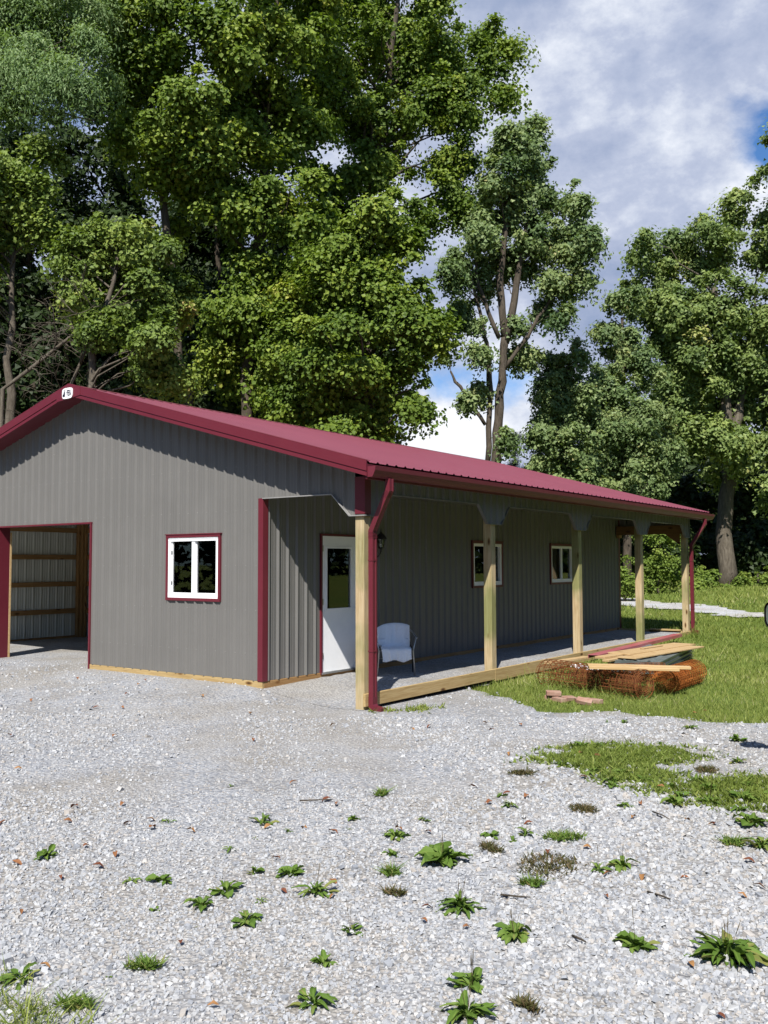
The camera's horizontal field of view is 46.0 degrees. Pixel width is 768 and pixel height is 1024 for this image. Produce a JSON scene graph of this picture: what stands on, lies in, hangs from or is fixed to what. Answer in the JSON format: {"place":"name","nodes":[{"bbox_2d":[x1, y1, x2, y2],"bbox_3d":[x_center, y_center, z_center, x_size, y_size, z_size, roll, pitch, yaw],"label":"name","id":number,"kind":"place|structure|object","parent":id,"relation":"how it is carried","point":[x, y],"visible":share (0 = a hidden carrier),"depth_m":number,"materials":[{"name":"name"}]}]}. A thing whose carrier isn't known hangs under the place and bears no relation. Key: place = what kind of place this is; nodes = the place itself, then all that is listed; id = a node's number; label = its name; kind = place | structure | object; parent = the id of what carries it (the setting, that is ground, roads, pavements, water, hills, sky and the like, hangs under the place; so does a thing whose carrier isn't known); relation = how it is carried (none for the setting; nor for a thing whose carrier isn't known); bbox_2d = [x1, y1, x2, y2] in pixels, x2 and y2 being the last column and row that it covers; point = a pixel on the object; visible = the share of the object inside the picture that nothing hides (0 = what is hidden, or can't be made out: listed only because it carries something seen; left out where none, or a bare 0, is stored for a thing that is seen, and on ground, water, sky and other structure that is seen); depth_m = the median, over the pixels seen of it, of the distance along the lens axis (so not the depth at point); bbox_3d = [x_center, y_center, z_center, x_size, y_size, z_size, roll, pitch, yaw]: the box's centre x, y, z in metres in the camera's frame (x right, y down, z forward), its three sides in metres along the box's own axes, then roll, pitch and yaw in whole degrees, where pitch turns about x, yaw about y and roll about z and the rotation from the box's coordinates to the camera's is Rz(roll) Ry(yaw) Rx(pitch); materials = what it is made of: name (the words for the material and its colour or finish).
{"place":"outdoors","nodes":[
{"label":"outdoors","id":0,"kind":"place"},
{"bbox_2d":[0,637,767,1023],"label":"gravel lot","id":1,"kind":"structure","parent":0,"point":[62,651],"depth_m":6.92,"materials":[{"name":"grey gravel"}]},
{"bbox_2d":[0,962,39,989],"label":"weed plant","id":2,"kind":"object","parent":1,"relation":"on","point":[13,974],"visible":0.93,"depth_m":4.02,"materials":[{"name":"green plant"}]},
{"bbox_2d":[33,844,59,860],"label":"weed plant","id":3,"kind":"object","parent":1,"relation":"on","point":[45,852],"visible":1,"depth_m":5.70,"materials":[{"name":"green plant"}]},
{"bbox_2d":[0,953,146,1023],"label":"grass patch","id":4,"kind":"object","parent":1,"relation":"on","point":[31,1008],"visible":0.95,"depth_m":3.69,"materials":[{"name":"green plant"}]},
{"bbox_2d":[52,986,107,1011],"bbox_3d":[-1.285,2.033,3.761,0.254,0.054,0.214,0,-3,3],"label":"weed mat","id":5,"kind":"object","parent":1,"relation":"on","point":[79,1002],"visible":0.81,"depth_m":3.78,"materials":[{"name":"green plant"}]},
{"bbox_2d":[122,950,170,970],"bbox_3d":[-1.082,2.055,4.151,0.223,0.058,0.215,1,-4,-25],"label":"weed mat","id":6,"kind":"object","parent":1,"relation":"on","point":[143,962],"visible":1,"depth_m":4.14,"materials":[{"name":"green plant"}]},
{"bbox_2d":[144,873,171,884],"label":"weed plant","id":7,"kind":"object","parent":1,"relation":"on","point":[157,878],"visible":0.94,"depth_m":5.26,"materials":[{"name":"green plant"}]},
{"bbox_2d":[183,895,212,912],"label":"weed plant","id":8,"kind":"object","parent":1,"relation":"on","point":[201,902],"visible":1,"depth_m":4.88,"materials":[{"name":"green plant"}]},
{"bbox_2d":[208,880,244,898],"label":"weed plant","id":9,"kind":"object","parent":1,"relation":"on","point":[227,887],"visible":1,"depth_m":5.09,"materials":[{"name":"green plant"}]},
{"bbox_2d":[231,910,262,927],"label":"weed plant","id":10,"kind":"object","parent":1,"relation":"on","point":[250,920],"visible":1,"depth_m":4.67,"materials":[{"name":"green plant"}]},
{"bbox_2d":[249,809,279,824],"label":"weed plant","id":11,"kind":"object","parent":1,"relation":"on","point":[263,819],"visible":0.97,"depth_m":6.40,"materials":[{"name":"green plant"}]},
{"bbox_2d":[275,864,304,877],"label":"weed plant","id":12,"kind":"object","parent":1,"relation":"on","point":[288,870],"visible":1,"depth_m":5.37,"materials":[{"name":"green plant"}]},
{"bbox_2d":[286,986,337,1013],"bbox_3d":[-0.296,2.027,3.767,0.236,0.064,0.177,-3,-4,36],"label":"weed plant","id":13,"kind":"object","parent":1,"relation":"on","point":[314,999],"visible":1,"depth_m":3.76,"materials":[{"name":"green plant"}]},
{"bbox_2d":[291,864,338,898],"bbox_3d":[-0.382,2.046,5.064,0.275,0.198,0.172,0,-3,3],"label":"weed plant","id":14,"kind":"object","parent":1,"relation":"on","point":[316,888],"visible":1,"depth_m":5.05,"materials":[{"name":"green plant"}]},
{"bbox_2d":[309,949,337,966],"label":"weed plant","id":15,"kind":"object","parent":1,"relation":"on","point":[323,958],"visible":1,"depth_m":4.16,"materials":[{"name":"green plant"}]},
{"bbox_2d":[341,902,363,935],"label":"weed plant","id":16,"kind":"object","parent":1,"relation":"on","point":[353,927],"visible":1,"depth_m":4.52,"materials":[{"name":"green plant"}]},
{"bbox_2d":[371,785,400,795],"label":"weed mat","id":17,"kind":"object","parent":1,"relation":"on","point":[383,792],"visible":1,"depth_m":7.18,"materials":[{"name":"green plant"}]},
{"bbox_2d":[374,858,408,876],"bbox_3d":[0.056,2.113,5.399,0.242,0.063,0.251,-3,-4,36],"label":"weed mat","id":18,"kind":"object","parent":1,"relation":"on","point":[390,870],"visible":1,"depth_m":5.37,"materials":[{"name":"green plant"}]},
{"bbox_2d":[377,882,411,895],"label":"weed mat","id":19,"kind":"object","parent":1,"relation":"on","point":[400,892],"visible":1,"depth_m":5.03,"materials":[{"name":"green plant"}]},
{"bbox_2d":[384,819,410,840],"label":"weed plant","id":20,"kind":"object","parent":1,"relation":"on","point":[396,833],"visible":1,"depth_m":6.07,"materials":[{"name":"green plant"}]},
{"bbox_2d":[366,697,448,713],"bbox_3d":[0.269,2.422,11.419,1.101,0.145,0.718,0,-3,4],"label":"grass patch","id":21,"kind":"object","parent":1,"relation":"on","point":[419,707],"visible":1,"depth_m":11.32,"materials":[{"name":"green plant"}]},
{"bbox_2d":[414,834,472,867],"bbox_3d":[0.361,2.078,5.610,0.324,0.201,0.360,-3,-4,36],"label":"weed plant","id":22,"kind":"object","parent":1,"relation":"on","point":[443,853],"visible":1,"depth_m":5.59,"materials":[{"name":"green plant"}]},
{"bbox_2d":[436,876,486,919],"bbox_3d":[0.392,2.031,4.806,0.258,0.187,0.257,-3,-4,36],"label":"weed plant","id":23,"kind":"object","parent":1,"relation":"on","point":[458,902],"visible":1,"depth_m":4.80,"materials":[{"name":"green plant"}]},
{"bbox_2d":[446,949,483,993],"bbox_3d":[0.367,1.964,3.945,0.162,0.198,0.191,-1,-3,20],"label":"weed plant","id":24,"kind":"object","parent":1,"relation":"on","point":[472,978],"visible":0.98,"depth_m":3.91,"materials":[{"name":"green plant"}]},
{"bbox_2d":[258,630,679,710],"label":"porch gravel","id":25,"kind":"structure","parent":1,"relation":"on","point":[336,691],"depth_m":14.36,"materials":[{"name":"grey gravel"}]},
{"bbox_2d":[377,629,417,675],"bbox_3d":[0.176,2.098,13.808,0.652,0.744,0.514,0,-3,-1],"label":"chair","id":26,"kind":"object","parent":25,"relation":"on","point":[379,649],"visible":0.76,"depth_m":13.57,"materials":[{"name":"metal"}]},
{"bbox_2d":[377,623,411,661],"bbox_3d":[0.148,1.983,13.814,0.511,0.553,0.613,0,-3,-1],"label":"cloth","id":27,"kind":"object","parent":26,"relation":"on","point":[393,639],"visible":0.99,"depth_m":13.90,"materials":[{"name":"white fabric"}]},
{"bbox_2d":[439,986,498,1023],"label":"weed plant","id":28,"kind":"object","parent":1,"relation":"on","point":[473,1011],"visible":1,"depth_m":3.65,"materials":[{"name":"green plant"}]},
{"bbox_2d":[480,830,498,839],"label":"weed plant","id":29,"kind":"object","parent":1,"relation":"on","point":[492,834],"visible":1,"depth_m":6.13,"materials":[{"name":"green plant"}]},
{"bbox_2d":[474,839,507,854],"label":"weed mat","id":30,"kind":"object","parent":1,"relation":"on","point":[489,846],"visible":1,"depth_m":5.84,"materials":[{"name":"plant"}]},
{"bbox_2d":[492,911,531,944],"bbox_3d":[0.622,2.027,4.449,0.192,0.149,0.217,-1,-3,13],"label":"weed plant","id":31,"kind":"object","parent":1,"relation":"on","point":[508,932],"visible":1,"depth_m":4.45,"materials":[{"name":"green plant"}]},
{"bbox_2d":[507,766,537,775],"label":"weed mat","id":32,"kind":"object","parent":1,"relation":"on","point":[521,771],"visible":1,"depth_m":7.87,"materials":[{"name":"green plant"}]},
{"bbox_2d":[504,990,546,1013],"bbox_3d":[0.577,2.013,3.732,0.145,0.049,0.187,3,-4,-39],"label":"weed mat","id":33,"kind":"object","parent":1,"relation":"on","point":[525,1002],"visible":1,"depth_m":3.73,"materials":[{"name":"plant"}]},
{"bbox_2d":[514,872,554,886],"bbox_3d":[0.856,2.104,5.210,0.291,0.060,0.208,-1,-3,8],"label":"weed mat","id":34,"kind":"object","parent":1,"relation":"on","point":[532,882],"visible":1,"depth_m":5.18,"materials":[{"name":"green plant"}]},
{"bbox_2d":[509,850,589,879],"bbox_3d":[1.000,2.132,5.520,0.440,0.052,0.566,-3,-4,36],"label":"weed mat","id":35,"kind":"object","parent":1,"relation":"on","point":[546,866],"visible":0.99,"depth_m":5.51,"materials":[{"name":"plant"}]},
{"bbox_2d":[537,826,587,841],"bbox_3d":[1.195,2.162,6.068,0.381,0.055,0.309,0,-3,0],"label":"weed mat","id":36,"kind":"object","parent":1,"relation":"on","point":[561,835],"visible":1,"depth_m":6.07,"materials":[{"name":"green plant"}]},
{"bbox_2d":[568,801,601,813],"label":"weed mat","id":37,"kind":"object","parent":1,"relation":"on","point":[586,808],"visible":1,"depth_m":6.75,"materials":[{"name":"brown plant"}]},
{"bbox_2d":[591,847,613,872],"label":"weed plant","id":38,"kind":"object","parent":1,"relation":"on","point":[596,865],"visible":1,"depth_m":5.43,"materials":[{"name":"green plant"}]},
{"bbox_2d":[502,736,728,791],"bbox_3d":[2.168,2.247,8.458,1.744,0.162,2.184,-3,-4,36],"label":"grass patch","id":39,"kind":"object","parent":1,"relation":"on","point":[622,756],"visible":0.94,"depth_m":8.38,"materials":[{"name":"green plant"}]},
{"bbox_2d":[606,845,640,872],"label":"weed plant","id":40,"kind":"object","parent":1,"relation":"on","point":[622,864],"visible":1,"depth_m":5.48,"materials":[{"name":"green plant"}]},
{"bbox_2d":[612,908,660,953],"bbox_3d":[1.205,1.998,4.347,0.171,0.195,0.205,1,-4,-25],"label":"weed plant","id":41,"kind":"object","parent":1,"relation":"on","point":[633,941],"visible":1,"depth_m":4.33,"materials":[{"name":"green plant"}]},
{"bbox_2d":[660,793,691,805],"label":"weed plant","id":42,"kind":"object","parent":1,"relation":"on","point":[673,800],"visible":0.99,"depth_m":6.90,"materials":[{"name":"green plant"}]},
{"bbox_2d":[628,763,767,816],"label":"grass patch","id":43,"kind":"object","parent":1,"relation":"on","point":[728,783],"visible":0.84,"depth_m":7.30,"materials":[{"name":"green plant"}]},
{"bbox_2d":[693,763,722,773],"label":"weed mat","id":44,"kind":"object","parent":1,"relation":"on","point":[708,768],"visible":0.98,"depth_m":8.05,"materials":[{"name":"plant"}]},
{"bbox_2d":[684,920,767,969],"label":"weed plant","id":45,"kind":"object","parent":1,"relation":"on","point":[740,950],"visible":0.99,"depth_m":4.19,"materials":[{"name":"green plant"}]},
{"bbox_2d":[708,833,747,847],"bbox_3d":[2.235,2.129,5.886,0.268,0.056,0.306,-3,-4,36],"label":"weed mat","id":46,"kind":"object","parent":1,"relation":"on","point":[727,840],"visible":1,"depth_m":5.88,"materials":[{"name":"green plant"}]},
{"bbox_2d":[729,805,750,811],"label":"weed plant","id":47,"kind":"object","parent":1,"relation":"on","point":[736,808],"visible":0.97,"depth_m":6.70,"materials":[{"name":"green plant"}]},
{"bbox_2d":[727,790,758,801],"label":"weed plant","id":48,"kind":"object","parent":1,"relation":"on","point":[733,792],"visible":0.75,"depth_m":7.04,"materials":[{"name":"green plant"}]},
{"bbox_2d":[732,811,767,826],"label":"weed plant","id":49,"kind":"object","parent":1,"relation":"on","point":[749,820],"visible":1,"depth_m":6.32,"materials":[{"name":"green plant"}]},
{"bbox_2d":[738,836,767,850],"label":"weed plant","id":50,"kind":"object","parent":1,"relation":"on","point":[762,843],"visible":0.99,"depth_m":5.81,"materials":[{"name":"green plant"}]},
{"bbox_2d":[764,603,767,626],"bbox_3d":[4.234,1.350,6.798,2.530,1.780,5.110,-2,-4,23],"label":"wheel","id":51,"kind":"object","parent":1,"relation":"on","point":[766,614],"visible":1,"depth_m":8.04,"materials":[{"name":"rubber"}]},
{"bbox_2d":[0,0,767,554],"label":"sky","id":52,"kind":"structure","parent":0,"point":[659,107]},
{"bbox_2d":[465,574,767,728],"bbox_3d":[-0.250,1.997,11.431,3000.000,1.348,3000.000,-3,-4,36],"label":"ground","id":53,"kind":"structure","parent":0,"point":[678,641],"depth_m":15.46,"materials":[{"name":"green plant"}]},
{"bbox_2d":[0,131,74,423],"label":"oak tree","id":54,"kind":"object","parent":53,"relation":"on","point":[25,189],"visible":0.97,"depth_m":26.09,"materials":[{"name":"green plant"}]},
{"bbox_2d":[0,88,123,416],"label":"dark tree","id":55,"kind":"object","parent":53,"relation":"on","point":[26,311],"visible":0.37,"depth_m":36.04,"materials":[{"name":"green plant"}]},
{"bbox_2d":[0,0,135,156],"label":"locust tree","id":56,"kind":"object","parent":53,"relation":"on","point":[39,62],"visible":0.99,"depth_m":26.73,"materials":[{"name":"green plant"}]},
{"bbox_2d":[0,302,143,424],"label":"dead tree","id":57,"kind":"object","parent":53,"relation":"on","point":[76,372],"visible":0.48,"depth_m":25.51,"materials":[{"name":"green plant"}]},
{"bbox_2d":[0,253,147,426],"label":"dead tree","id":58,"kind":"object","parent":53,"relation":"on","point":[25,372],"visible":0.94,"depth_m":25.08,"materials":[{"name":"brown wood"}]},
{"bbox_2d":[18,0,207,399],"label":"dark tree","id":59,"kind":"object","parent":53,"relation":"on","point":[124,205],"visible":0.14,"depth_m":36.72,"materials":[{"name":"green plant"}]},
{"bbox_2d":[36,211,207,405],"bbox_3d":[-7.459,-2.467,25.679,4.853,12.044,3.554,-1,-4,21],"label":"oak tree","id":60,"kind":"object","parent":53,"relation":"on","point":[113,273],"visible":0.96,"depth_m":25.23,"materials":[{"name":"green plant"}]},
{"bbox_2d":[84,0,269,405],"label":"sycamore tree","id":61,"kind":"object","parent":53,"relation":"on","point":[151,62],"visible":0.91,"depth_m":28.81,"materials":[{"name":"green plant"}]},
{"bbox_2d":[137,193,309,420],"bbox_3d":[-6.022,-4.906,36.462,7.472,17.633,8.304,1,-3,-14],"label":"dark tree","id":62,"kind":"object","parent":53,"relation":"on","point":[202,262],"visible":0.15,"depth_m":36.64,"materials":[{"name":"green plant"}]},
{"bbox_2d":[170,0,354,416],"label":"sycamore tree","id":63,"kind":"object","parent":53,"relation":"on","point":[297,129],"visible":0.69,"depth_m":30.65,"materials":[{"name":"green plant"}]},
{"bbox_2d":[214,164,374,418],"bbox_3d":[-3.796,-5.649,39.599,6.867,19.257,8.276,-3,-4,36],"label":"dark tree","id":64,"kind":"object","parent":53,"relation":"on","point":[281,250],"visible":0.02,"depth_m":39.26,"materials":[{"name":"green plant"}]},
{"bbox_2d":[296,293,405,444],"bbox_3d":[-1.260,-4.158,37.892,6.102,15.993,5.814,-3,-4,36],"label":"dark tree","id":65,"kind":"object","parent":53,"relation":"on","point":[379,351],"visible":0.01,"depth_m":36.86,"materials":[{"name":"green plant"}]},
{"bbox_2d":[243,193,466,444],"bbox_3d":[-0.939,-3.131,29.139,6.031,13.392,6.733,2,-4,-33],"label":"sycamore tree","id":66,"kind":"object","parent":53,"relation":"on","point":[383,311],"visible":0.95,"depth_m":28.14,"materials":[{"name":"green plant"}]},
{"bbox_2d":[0,383,714,711],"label":"pole building","id":67,"kind":"structure","parent":53,"relation":"on","point":[144,536],"depth_m":14.37,"materials":[{"name":"paint"}]},
{"bbox_2d":[165,533,221,601],"bbox_3d":[-2.808,0.814,13.366,1.191,0.990,0.095,-3,-4,36],"label":"window","id":68,"kind":"structure","parent":67,"relation":"in","point":[193,561],"depth_m":13.36,"materials":[{"name":"red paint"}]},
{"bbox_2d":[323,536,355,671],"bbox_3d":[-0.642,1.391,13.872,0.137,2.030,0.910,-3,-4,36],"label":"door","id":69,"kind":"structure","parent":67,"relation":"in","point":[339,555],"depth_m":13.87,"materials":[{"name":"white paint"}]},
{"bbox_2d":[471,540,503,587],"bbox_3d":[1.997,1.013,17.584,0.095,0.902,1.214,-3,-4,36],"label":"window","id":70,"kind":"structure","parent":67,"relation":"in","point":[477,558],"depth_m":17.42,"materials":[{"name":"red paint"}]},
{"bbox_2d":[549,543,571,584],"bbox_3d":[3.972,1.163,20.292,0.095,0.902,1.224,-3,-4,36],"label":"window","id":71,"kind":"structure","parent":67,"relation":"in","point":[560,555],"depth_m":20.26,"materials":[{"name":"red paint"}]},
{"bbox_2d":[0,194,767,574],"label":"wood","id":72,"kind":"object","parent":53,"relation":"on","point":[692,468],"visible":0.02,"depth_m":55.57,"materials":[{"name":"green plant"}]},
{"bbox_2d":[277,0,541,356],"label":"sycamore tree","id":73,"kind":"object","parent":53,"relation":"on","point":[423,55],"visible":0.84,"depth_m":37.22,"materials":[{"name":"green plant"}]},
{"bbox_2d":[433,110,613,463],"bbox_3d":[5.131,-6.111,35.785,7.051,19.528,4.873,0,-3,-5],"label":"cottonwood tree","id":74,"kind":"object","parent":53,"relation":"on","point":[519,191],"visible":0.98,"depth_m":35.17,"materials":[{"name":"green plant"}]},
{"bbox_2d":[544,656,589,663],"bbox_3d":[3.056,2.464,15.064,1.118,0.036,0.140,2,-4,-44],"label":"plank","id":75,"kind":"object","parent":53,"relation":"on","point":[577,658],"visible":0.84,"depth_m":15.12,"materials":[{"name":"beige wood"}]},
{"bbox_2d":[518,335,623,491],"bbox_3d":[7.675,-1.958,37.892,4.557,10.982,3.998,-1,-3,17],"label":"hackberry tree","id":76,"kind":"object","parent":53,"relation":"on","point":[563,403],"visible":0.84,"depth_m":37.60,"materials":[{"name":"green plant"}]},
{"bbox_2d":[576,696,592,705],"bbox_3d":[2.636,2.489,11.899,0.200,0.058,0.096,9,24,21],"label":"brick","id":77,"kind":"object","parent":53,"relation":"on","point":[582,700],"visible":0.92,"depth_m":11.87,"materials":[{"name":"pink brick"}]},
{"bbox_2d":[535,659,653,699],"bbox_3d":[3.008,2.410,13.120,0.438,0.429,1.911,2,-4,-36],"label":"wire roll","id":78,"kind":"object","parent":53,"relation":"on","point":[626,675],"visible":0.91,"depth_m":12.87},
{"bbox_2d":[588,665,679,670],"bbox_3d":[3.459,2.169,12.556,1.218,0.039,0.135,0,-3,7],"label":"plank","id":79,"kind":"object","parent":78,"relation":"on","point":[633,668],"visible":1,"depth_m":12.51,"materials":[{"name":"beige wood"}]},
{"bbox_2d":[587,663,690,669],"bbox_3d":[3.572,2.167,12.703,1.401,0.039,0.135,0,-3,8],"label":"plank","id":80,"kind":"object","parent":78,"relation":"on","point":[674,666],"visible":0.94,"depth_m":12.66,"materials":[{"name":"beige wood"}]},
{"bbox_2d":[513,671,675,699],"bbox_3d":[3.087,2.346,13.207,2.461,0.503,2.501,-1,-3,20],"label":"grass patch","id":81,"kind":"object","parent":53,"relation":"on","point":[574,690],"visible":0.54,"depth_m":12.80,"materials":[{"name":"green plant"}]},
{"bbox_2d":[572,283,689,574],"bbox_3d":[10.543,-3.233,39.207,5.265,13.516,4.638,-1,-3,14],"label":"vine clad tree","id":82,"kind":"object","parent":53,"relation":"on","point":[642,458],"visible":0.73,"depth_m":38.57,"materials":[{"name":"green plant"}]},
{"bbox_2d":[599,663,664,681],"bbox_3d":[3.899,2.517,14.163,1.063,0.311,0.314,0,-3,-5],"label":"wire roll","id":83,"kind":"object","parent":53,"relation":"on","point":[644,671],"visible":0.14,"depth_m":14.15,"materials":[{"name":"brown metal"}]},
{"bbox_2d":[620,566,647,600],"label":"bush","id":84,"kind":"object","parent":53,"relation":"on","point":[628,582],"visible":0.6,"depth_m":32.67,"materials":[{"name":"green plant"}]},
{"bbox_2d":[607,644,693,673],"bbox_3d":[4.819,2.628,16.185,0.900,0.261,3.100,-2,-4,28],"label":"sheet stack","id":85,"kind":"object","parent":53,"relation":"on","point":[674,658],"visible":0.3,"depth_m":15.33,"materials":[{"name":"grey metal"}]},
{"bbox_2d":[595,653,623,658],"bbox_3d":[4.090,2.441,15.550,0.185,0.036,1.511,-3,-4,43],"label":"plank","id":86,"kind":"object","parent":85,"relation":"on","point":[608,656],"visible":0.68,"depth_m":15.14,"materials":[{"name":"beige wood"}]},
{"bbox_2d":[588,634,681,657],"bbox_3d":[4.971,2.561,17.503,0.180,0.075,5.513,-2,-4,32],"label":"red channel","id":87,"kind":"object","parent":85,"relation":"on","point":[650,641],"visible":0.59,"depth_m":17.33,"materials":[{"name":"paint"}]},
{"bbox_2d":[617,645,703,658],"bbox_3d":[4.923,2.465,15.963,0.340,0.022,2.764,-3,-4,42],"label":"plank","id":88,"kind":"object","parent":85,"relation":"on","point":[659,652],"visible":1,"depth_m":15.73,"materials":[{"name":"beige wood"}]},
{"bbox_2d":[607,643,695,654],"bbox_3d":[4.886,2.477,16.423,0.440,0.025,2.665,-3,-4,42],"label":"plank","id":89,"kind":"object","parent":88,"relation":"on","point":[633,651],"visible":0.98,"depth_m":16.12,"materials":[{"name":"beige wood"}]},
{"bbox_2d":[620,534,689,593],"bbox_3d":[11.146,1.944,37.057,2.778,3.027,2.456,-3,-4,36],"label":"bush","id":90,"kind":"object","parent":53,"relation":"on","point":[658,565],"visible":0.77,"depth_m":36.70,"materials":[{"name":"green plant"}]},
{"bbox_2d":[620,534,700,580],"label":"bush","id":91,"kind":"object","parent":53,"relation":"on","point":[677,552],"visible":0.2,"depth_m":40.55,"materials":[{"name":"green plant"}]},
{"bbox_2d":[620,465,718,580],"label":"dark tree","id":92,"kind":"object","parent":53,"relation":"on","point":[685,492],"visible":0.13,"depth_m":46.88,"materials":[{"name":"green plant"}]},
{"bbox_2d":[650,659,706,693],"bbox_3d":[4.374,2.433,13.405,0.378,0.376,1.504,-3,-4,36],"label":"wire roll","id":93,"kind":"object","parent":53,"relation":"on","point":[680,680],"visible":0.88,"depth_m":13.14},
{"bbox_2d":[614,165,767,583],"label":"cottonwood tree","id":94,"kind":"object","parent":53,"relation":"on","point":[723,362],"visible":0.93,"depth_m":41.59,"materials":[{"name":"green plant"}]},
{"bbox_2d":[675,565,721,589],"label":"bush","id":95,"kind":"object","parent":53,"relation":"on","point":[701,578],"visible":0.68,"depth_m":39.74,"materials":[{"name":"green plant"}]},
{"bbox_2d":[696,459,767,578],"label":"dark tree","id":96,"kind":"object","parent":53,"relation":"on","point":[750,541],"visible":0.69,"depth_m":45.03,"materials":[{"name":"green plant"}]},
{"bbox_2d":[718,571,751,586],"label":"bush","id":97,"kind":"object","parent":53,"relation":"on","point":[742,578],"visible":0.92,"depth_m":40.64,"materials":[{"name":"green plant"}]},
{"bbox_2d":[739,565,767,585],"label":"bush","id":98,"kind":"object","parent":53,"relation":"on","point":[762,580],"visible":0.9,"depth_m":40.85,"materials":[{"name":"green plant"}]},
{"bbox_2d":[743,117,767,518],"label":"cottonwood tree","id":99,"kind":"object","parent":53,"relation":"on","point":[761,442],"visible":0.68,"depth_m":40.57,"materials":[{"name":"green plant"}]},
{"bbox_2d":[621,597,763,616],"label":"gravel path","id":100,"kind":"structure","parent":0,"point":[703,608],"depth_m":29.03,"materials":[{"name":"grey gravel"}]},
{"bbox_3d":[2.294,2.530,12.345,0.200,0.058,0.096,-1,-3,16],"label":"brick","id":101,"kind":"object","parent":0,"visible":0},
{"bbox_2d":[546,690,561,695],"bbox_3d":[2.306,2.463,12.315,0.200,0.058,0.096,2,3,1],"label":"brick","id":102,"kind":"object","parent":101,"relation":"on","point":[553,692],"visible":1,"depth_m":12.27,"materials":[{"name":"pink brick"}]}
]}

